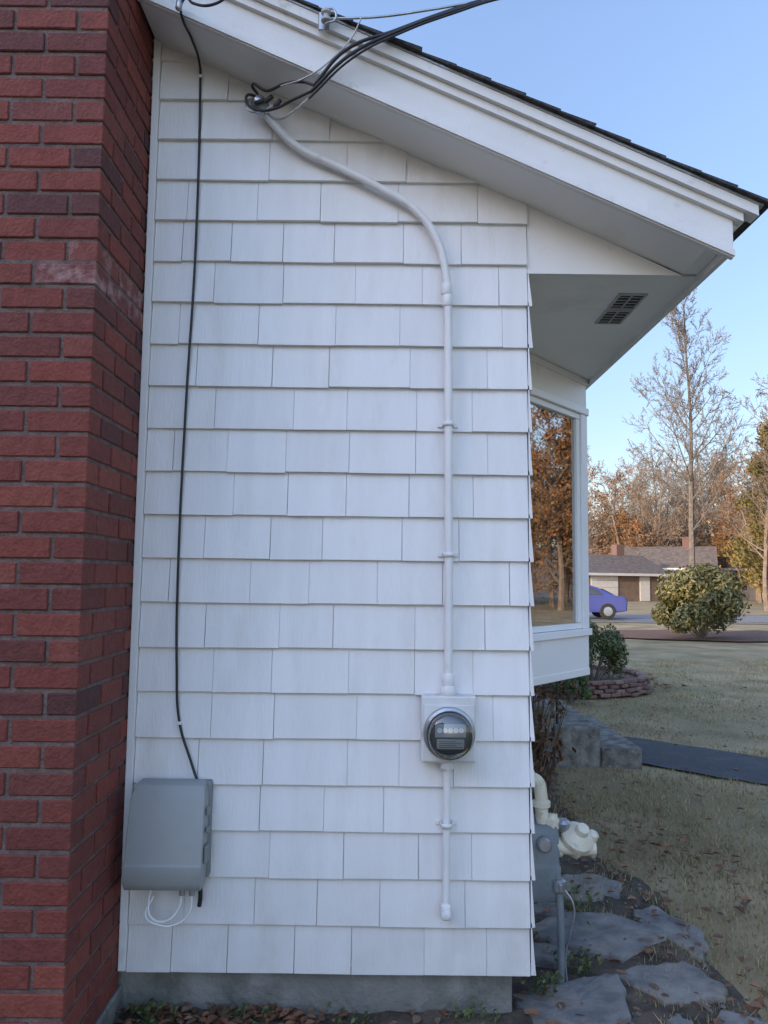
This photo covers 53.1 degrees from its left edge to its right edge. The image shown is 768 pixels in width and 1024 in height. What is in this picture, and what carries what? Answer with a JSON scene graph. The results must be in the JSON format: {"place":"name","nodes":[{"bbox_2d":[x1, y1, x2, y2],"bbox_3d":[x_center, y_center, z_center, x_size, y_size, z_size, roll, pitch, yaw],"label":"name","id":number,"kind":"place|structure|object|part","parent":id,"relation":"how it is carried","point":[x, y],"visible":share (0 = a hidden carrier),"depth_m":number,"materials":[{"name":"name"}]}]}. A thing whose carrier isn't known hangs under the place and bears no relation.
{"place":"outdoors","nodes":[
{"label":"outdoors","id":0,"kind":"place"},
{"bbox_2d":[138,0,733,259],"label":"rake board","id":1,"kind":"object","parent":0,"point":[613,182],"visible":0.8,"depth_m":2.78,"materials":[{"name":"white wood"}]},
{"bbox_2d":[318,7,336,31],"bbox_3d":[-0.200,-1.758,2.736,0.070,0.072,0.055,1,-5,0],"label":"service insulator","id":2,"kind":"object","parent":1,"relation":"attached to","point":[324,19],"visible":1,"depth_m":2.72,"materials":[{"name":"white ceramic"}]},
{"bbox_2d":[147,0,734,256],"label":"rake bead","id":3,"kind":"object","parent":1,"relation":"attached to","point":[463,135],"visible":1,"depth_m":2.76,"materials":[{"name":"white wood"}]},
{"bbox_2d":[227,0,758,225],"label":"rake crown","id":4,"kind":"object","parent":1,"relation":"attached to","point":[749,209],"visible":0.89,"depth_m":2.74},
{"bbox_2d":[305,0,767,545],"label":"sky","id":5,"kind":"structure","parent":0,"point":[685,81],"materials":[{"name":"blue"}]},
{"bbox_2d":[530,361,585,407],"bbox_3d":[0.861,-0.726,4.205,0.050,0.188,1.013,-3,-6,39],"label":"bay header","id":6,"kind":"object","parent":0,"point":[555,383],"visible":0.32,"depth_m":4.30},
{"bbox_2d":[529,353,587,385],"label":"bay crown trim","id":7,"kind":"structure","parent":6,"relation":"attached to","point":[555,368],"depth_m":4.28,"materials":[{"name":"white wood"}]},
{"bbox_2d":[530,386,588,415],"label":"bay head trim","id":8,"kind":"structure","parent":6,"relation":"attached to","point":[554,399],"depth_m":4.28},
{"bbox_2d":[531,635,588,677],"bbox_3d":[0.843,0.778,4.075,0.050,0.200,1.013,-3,-6,39],"label":"bay skirt","id":9,"kind":"object","parent":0,"point":[554,656],"visible":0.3,"depth_m":4.17,"materials":[{"name":"white wood"}]},
{"bbox_2d":[533,668,589,685],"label":"bay base trim","id":10,"kind":"structure","parent":9,"relation":"attached to","point":[559,676],"depth_m":4.16,"materials":[{"name":"white wood"}]},
{"bbox_2d":[533,628,591,641],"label":"bay sill","id":11,"kind":"structure","parent":9,"relation":"on","point":[543,636],"depth_m":4.16,"materials":[{"name":"white wood"}]},
{"bbox_2d":[533,642,767,1023],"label":"lawn","id":12,"kind":"structure","parent":0,"point":[694,652],"depth_m":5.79,"materials":[{"name":"green plant"}]},
{"bbox_2d":[115,765,760,1023],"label":"garden bed","id":13,"kind":"object","parent":12,"relation":"on","point":[648,1011],"visible":0.03,"depth_m":2.99,"materials":[{"name":"soil"}]},
{"bbox_2d":[106,885,611,1023],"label":"weeds","id":14,"kind":"object","parent":13,"relation":"on","point":[467,1011],"visible":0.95,"depth_m":2.75,"materials":[{"name":"green plant"}]},
{"bbox_2d":[278,784,760,1023],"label":"pebbles","id":15,"kind":"object","parent":13,"relation":"on","point":[635,1014],"visible":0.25,"depth_m":3.12,"materials":[{"name":"stone"}]},
{"bbox_2d":[531,679,577,813],"bbox_3d":[0.910,1.533,5.368,0.813,1.053,1.077,1,-5,0],"label":"dry garden plant","id":16,"kind":"object","parent":13,"relation":"on","point":[540,742],"visible":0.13,"depth_m":5.20,"materials":[{"name":"brown plant"}]},
{"bbox_2d":[531,769,598,983],"bbox_3d":[0.701,1.487,3.107,0.316,0.886,0.215,1,-5,0],"label":"gas meter","id":17,"kind":"object","parent":13,"relation":"on","point":[577,840],"visible":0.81,"depth_m":3.04,"materials":[{"name":"paint"}]},
{"bbox_2d":[512,873,767,1023],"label":"flagstone path","id":18,"kind":"structure","parent":13,"relation":"on","point":[602,997],"depth_m":3.12,"materials":[{"name":"grey stone"}]},
{"bbox_2d":[113,672,767,1023],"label":"fallen leaves","id":19,"kind":"object","parent":12,"relation":"on","point":[758,1004],"visible":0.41,"depth_m":2.88,"materials":[{"name":"brown plant"}]},
{"bbox_2d":[548,675,592,703],"bbox_3d":[2.419,2.242,10.066,0.484,0.545,0.602,5,-7,-41],"label":"green shrub","id":20,"kind":"object","parent":12,"relation":"on","point":[586,692],"visible":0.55,"depth_m":9.98,"materials":[{"name":"green plant"}]},
{"bbox_2d":[542,669,637,697],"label":"planter soil","id":21,"kind":"structure","parent":12,"relation":"on","point":[626,676],"depth_m":11.46,"materials":[{"name":"brown soil"}]},
{"bbox_2d":[588,619,628,679],"bbox_3d":[3.062,2.055,11.203,1.044,1.023,0.852,1,-5,0],"label":"green shrub","id":22,"kind":"object","parent":21,"relation":"on","point":[609,646],"visible":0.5,"depth_m":11.07,"materials":[{"name":"green plant"}]},
{"bbox_2d":[534,664,652,698],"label":"planter bricks","id":23,"kind":"object","parent":12,"relation":"on","point":[639,684],"visible":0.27,"depth_m":10.59,"materials":[{"name":"brown brick"}]},
{"bbox_2d":[589,600,767,643],"bbox_3d":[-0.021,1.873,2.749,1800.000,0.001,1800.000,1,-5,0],"label":"ground","id":24,"kind":"structure","parent":0,"point":[645,608],"depth_m":28.90,"materials":[{"name":"beige concrete"}]},
{"bbox_2d":[0,0,153,1023],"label":"brick chimney","id":25,"kind":"object","parent":24,"relation":"on","point":[76,80],"visible":0.99,"depth_m":2.47,"materials":[{"name":"brick"}]},
{"bbox_2d":[118,970,511,1014],"bbox_3d":[-3.779,1.860,2.872,8.485,0.503,0.190,1,-5,0],"label":"foundation","id":26,"kind":"object","parent":24,"relation":"on","point":[362,994],"visible":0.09,"depth_m":2.79,"materials":[{"name":"concrete"}]},
{"bbox_2d":[128,39,528,957],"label":"gable wall","id":27,"kind":"structure","parent":26,"relation":"on","point":[412,161],"depth_m":2.96,"materials":[{"name":"white paint"}]},
{"bbox_2d":[118,37,161,970],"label":"corner trim","id":28,"kind":"structure","parent":27,"relation":"attached to","point":[138,558],"depth_m":2.89,"materials":[{"name":"white paint"}]},
{"bbox_2d":[175,0,224,778],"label":"telephone cable","id":29,"kind":"object","parent":27,"relation":"attached to","point":[178,5],"visible":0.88,"depth_m":2.89,"materials":[{"name":"black rubber"}]},
{"bbox_2d":[126,46,530,976],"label":"wall shingles","id":30,"kind":"object","parent":27,"relation":"attached to","point":[342,342],"depth_m":2.89,"materials":[{"name":"white wood"}]},
{"bbox_2d":[122,778,212,926],"bbox_3d":[-0.760,1.205,2.720,0.290,0.496,0.134,1,-5,0],"label":"telephone utility box","id":31,"kind":"object","parent":30,"relation":"attached to","point":[168,839],"visible":1,"depth_m":2.68,"materials":[{"name":"grey plastic"}]},
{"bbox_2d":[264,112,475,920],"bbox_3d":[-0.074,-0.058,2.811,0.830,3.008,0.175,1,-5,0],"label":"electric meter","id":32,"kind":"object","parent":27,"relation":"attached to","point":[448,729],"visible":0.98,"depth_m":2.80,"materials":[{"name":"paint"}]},
{"bbox_2d":[245,80,313,120],"bbox_3d":[-0.375,-1.542,2.892,0.319,0.179,0.113,-2,-5,25],"label":"service weatherhead","id":33,"kind":"object","parent":32,"relation":"attached to","point":[259,105],"visible":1,"depth_m":2.89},
{"bbox_2d":[280,0,497,99],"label":"service drop wires","id":34,"kind":"object","parent":27,"relation":"attached to","point":[320,82],"visible":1,"depth_m":2.72,"materials":[{"name":"black rubber"}]},
{"bbox_2d":[140,2,717,273],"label":"rake soffit","id":35,"kind":"structure","parent":27,"relation":"attached to","point":[563,204],"depth_m":2.91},
{"bbox_2d":[529,272,694,379],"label":"eave soffit","id":36,"kind":"structure","parent":27,"relation":"attached to","point":[567,332],"depth_m":3.46,"materials":[{"name":"white wood"}]},
{"bbox_2d":[526,206,680,277],"bbox_3d":[0.857,-1.063,3.011,0.600,0.282,0.024,1,-5,0],"label":"cornice return panel","id":37,"kind":"object","parent":36,"relation":"attached to","point":[556,247],"visible":0.91,"depth_m":2.99,"materials":[{"name":"white paint"}]},
{"bbox_2d":[595,293,647,323],"bbox_3d":[1.035,-0.888,3.375,0.120,0.007,0.370,1,-5,0],"label":"soffit vent","id":38,"kind":"object","parent":36,"relation":"attached to","point":[621,306],"visible":1,"depth_m":3.35,"materials":[{"name":"metal"}]},
{"bbox_2d":[586,255,726,389],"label":"eave fascia","id":39,"kind":"structure","parent":36,"relation":"attached to","point":[709,268],"depth_m":3.35,"materials":[{"name":"white wood"}]},
{"bbox_2d":[632,221,747,269],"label":"roof deck","id":40,"kind":"structure","parent":36,"relation":"on","point":[739,228],"depth_m":2.84,"materials":[{"name":"wood"}]},
{"bbox_2d":[287,0,763,209],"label":"drip edge","id":41,"kind":"object","parent":40,"relation":"attached to","point":[761,205],"visible":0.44,"depth_m":2.73,"materials":[{"name":"grey metal"}]},
{"bbox_2d":[294,0,767,241],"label":"roof shingles","id":42,"kind":"object","parent":40,"relation":"on","point":[414,48],"visible":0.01,"depth_m":2.72,"materials":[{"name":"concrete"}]},
{"bbox_2d":[531,693,641,768],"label":"concrete steps","id":43,"kind":"structure","parent":24,"relation":"on","point":[593,741],"depth_m":6.66,"materials":[{"name":"grey concrete"}]},
{"bbox_2d":[555,681,558,723],"bbox_3d":[1.064,1.517,6.816,0.964,0.693,0.026,1,-5,0],"label":"iron handrail","id":44,"kind":"object","parent":43,"relation":"on","point":[557,707],"visible":0.14,"depth_m":6.79,"materials":[{"name":"black metal"}]},
{"bbox_2d":[589,576,663,600],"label":"walls","id":45,"kind":"structure","parent":24,"relation":"on","point":[629,588],"depth_m":62.16,"materials":[{"name":"brown wood"}]},
{"bbox_2d":[591,576,617,595],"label":"garage door","id":46,"kind":"structure","parent":45,"relation":"attached to","point":[602,582],"depth_m":61.14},
{"bbox_2d":[589,554,670,576],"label":"roof","id":47,"kind":"structure","parent":45,"relation":"on","point":[619,564],"depth_m":63.31,"materials":[{"name":"grey"}]},
{"bbox_2d":[611,544,623,555],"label":"stack","id":48,"kind":"object","parent":47,"relation":"on","point":[617,549],"visible":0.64,"depth_m":65.57,"materials":[{"name":"brick"}]},
{"bbox_2d":[589,573,669,575],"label":"eave trim","id":49,"kind":"structure","parent":47,"relation":"attached to","point":[622,574],"depth_m":61.32,"materials":[{"name":"white wood"}]},
{"bbox_2d":[639,576,649,600],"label":"door","id":50,"kind":"structure","parent":45,"relation":"attached to","point":[644,588],"depth_m":62.52,"materials":[{"name":"white wood"}]},
{"bbox_2d":[588,520,746,554],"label":"brush","id":51,"kind":"object","parent":24,"relation":"on","point":[702,533],"visible":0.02,"depth_m":80.50,"materials":[{"name":"brown plant"}]},
{"bbox_2d":[587,439,763,602],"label":"distant trees","id":52,"kind":"object","parent":24,"relation":"on","point":[638,531],"visible":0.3,"depth_m":77.28,"materials":[{"name":"brown plant"}]},
{"bbox_2d":[594,629,767,641],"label":"mulch bed","id":53,"kind":"object","parent":24,"relation":"on","point":[745,635],"visible":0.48,"depth_m":22.97,"materials":[{"name":"brown soil"}]},
{"bbox_2d":[649,563,751,638],"bbox_3d":[8.995,2.528,21.736,2.790,2.229,2.455,1,-5,0],"label":"rhododendron bush","id":54,"kind":"object","parent":53,"relation":"on","point":[704,597],"visible":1,"depth_m":21.16,"materials":[{"name":"green plant"}]},
{"bbox_2d":[622,289,757,566],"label":"bare tree","id":55,"kind":"object","parent":24,"relation":"on","point":[692,495],"visible":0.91,"depth_m":45.51,"materials":[{"name":"brown plant"}]},
{"bbox_2d":[712,373,767,512],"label":"bare tree","id":56,"kind":"object","parent":24,"relation":"on","point":[754,411],"visible":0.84,"depth_m":48.97,"materials":[{"name":"brown plant"}]},
{"bbox_2d":[713,403,767,611],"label":"bare tree","id":57,"kind":"object","parent":24,"relation":"on","point":[765,557],"visible":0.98,"depth_m":44.67,"materials":[{"name":"brown plant"}]},
{"bbox_2d":[717,422,767,592],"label":"pine tree","id":58,"kind":"object","parent":24,"relation":"on","point":[745,562],"visible":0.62,"depth_m":52.41,"materials":[{"name":"green plant"}]},
{"bbox_2d":[723,571,762,599],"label":"walls","id":59,"kind":"structure","parent":24,"relation":"on","point":[751,593],"depth_m":72.87,"materials":[{"name":"beige"}]},
{"bbox_2d":[718,553,750,570],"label":"roof","id":60,"kind":"structure","parent":59,"relation":"on","point":[727,563],"depth_m":73.58,"materials":[{"name":"grey"}]},
{"bbox_2d":[720,568,746,570],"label":"eave trim","id":61,"kind":"structure","parent":60,"relation":"attached to","point":[733,569],"depth_m":72.70,"materials":[{"name":"white wood"}]},
{"bbox_2d":[724,431,767,592],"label":"pine tree","id":62,"kind":"object","parent":24,"relation":"on","point":[752,522],"visible":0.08,"depth_m":56.87,"materials":[{"name":"green plant"}]},
{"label":"walls","id":63,"kind":"object","parent":24,"relation":"on","visible":0},
{"bbox_2d":[624,546,717,567],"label":"roof","id":64,"kind":"structure","parent":63,"relation":"on","point":[669,557],"depth_m":71.00,"materials":[{"name":"grey"}]},
{"bbox_2d":[663,568,684,569],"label":"eave trim","id":65,"kind":"structure","parent":64,"relation":"attached to","point":[673,568],"depth_m":69.10,"materials":[{"name":"white wood"}]},
{"bbox_2d":[682,537,688,546],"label":"stack","id":66,"kind":"object","parent":64,"relation":"on","point":[685,541],"visible":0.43,"depth_m":72.12,"materials":[{"name":"brick"}]},
{"bbox_2d":[589,614,767,621],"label":"road","id":67,"kind":"structure","parent":0,"point":[627,617],"depth_m":34.00,"materials":[{"name":"grey asphalt"}]},
{"bbox_2d":[589,585,627,618],"bbox_3d":[8.052,3.825,33.102,4.410,1.450,1.844,0,-5,3],"label":"parked car","id":68,"kind":"object","parent":67,"relation":"on","point":[604,604],"visible":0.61,"depth_m":32.18,"materials":[{"name":"paint"}]},
{"bbox_3d":[8.637,3.299,32.342,1.170,0.380,0.160,0,-5,3],"label":"side window","id":69,"kind":"part","parent":68,"relation":"part of","materials":[{"name":"grey glass"}]},
{"bbox_2d":[591,621,767,623],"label":"sidewalk","id":70,"kind":"structure","parent":0,"point":[661,622],"depth_m":30.48,"materials":[{"name":"concrete"}]},
{"bbox_2d":[625,736,767,783],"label":"asphalt path","id":71,"kind":"structure","parent":0,"point":[714,762],"depth_m":6.82,"materials":[{"name":"grey asphalt"}]},
{"bbox_2d":[733,221,744,232],"bbox_3d":[1.277,-0.695,6.970,0.072,0.092,8.434,1,-5,0],"label":"eave crown","id":72,"kind":"object","parent":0,"point":[735,227],"visible":0.12,"depth_m":2.78},
{"bbox_2d":[735,577,746,589],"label":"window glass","id":73,"kind":"object","parent":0,"point":[744,587],"visible":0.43,"depth_m":72.94,"materials":[{"name":"black glass"}]},
{"bbox_3d":[0.366,2.250,6.843,0.183,0.502,7.778,1,-5,0],"label":"foundation side","id":74,"kind":"object","parent":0,"visible":0},
{"bbox_3d":[0.467,0.552,6.950,0.137,2.895,7.858,1,-5,0],"label":"side wall","id":75,"kind":"object","parent":74,"relation":"on","visible":0},
{"bbox_2d":[527,273,535,975],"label":"side shingles","id":76,"kind":"object","parent":75,"relation":"attached to","point":[531,688],"visible":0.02,"depth_m":2.87,"materials":[{"name":"white wood"}]},
{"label":"bay floor","id":77,"kind":"structure","parent":0,"visible":0},
{"bbox_2d":[530,395,579,419],"bbox_3d":[0.867,0.173,5.205,0.640,1.430,2.840,1,-5,0],"label":"bay window","id":78,"kind":"structure","parent":77,"relation":"on","point":[552,407],"depth_m":4.27,"materials":[{"name":"white wood"}]},
{"bbox_2d":[530,403,575,626],"bbox_3d":[0.852,0.015,4.141,0.506,1.200,0.611,1,-5,0],"label":"pane","id":79,"kind":"object","parent":78,"relation":"attached to","point":[552,524],"visible":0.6,"depth_m":4.23,"materials":[{"name":"clear glass"}]},
{"bbox_2d":[532,623,581,632],"bbox_3d":[0.845,0.621,4.089,0.040,0.031,0.859,-3,-6,39],"label":"sash bottom","id":80,"kind":"object","parent":78,"relation":"on","point":[547,628],"visible":0.56,"depth_m":4.17,"materials":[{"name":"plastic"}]},
{"bbox_2d":[574,419,580,622],"bbox_3d":[1.113,0.046,4.457,0.037,1.180,0.038,-3,-6,40],"label":"sash","id":81,"kind":"object","parent":78,"relation":"attached to","point":[577,520],"visible":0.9,"depth_m":4.44,"materials":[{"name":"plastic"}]},
{"bbox_2d":[579,414,588,628],"bbox_3d":[1.153,0.050,4.499,0.054,1.248,0.075,-3,-6,39],"label":"frame stile","id":82,"kind":"object","parent":78,"relation":"on","point":[584,524],"visible":0.58,"depth_m":4.47,"materials":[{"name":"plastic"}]}
]}

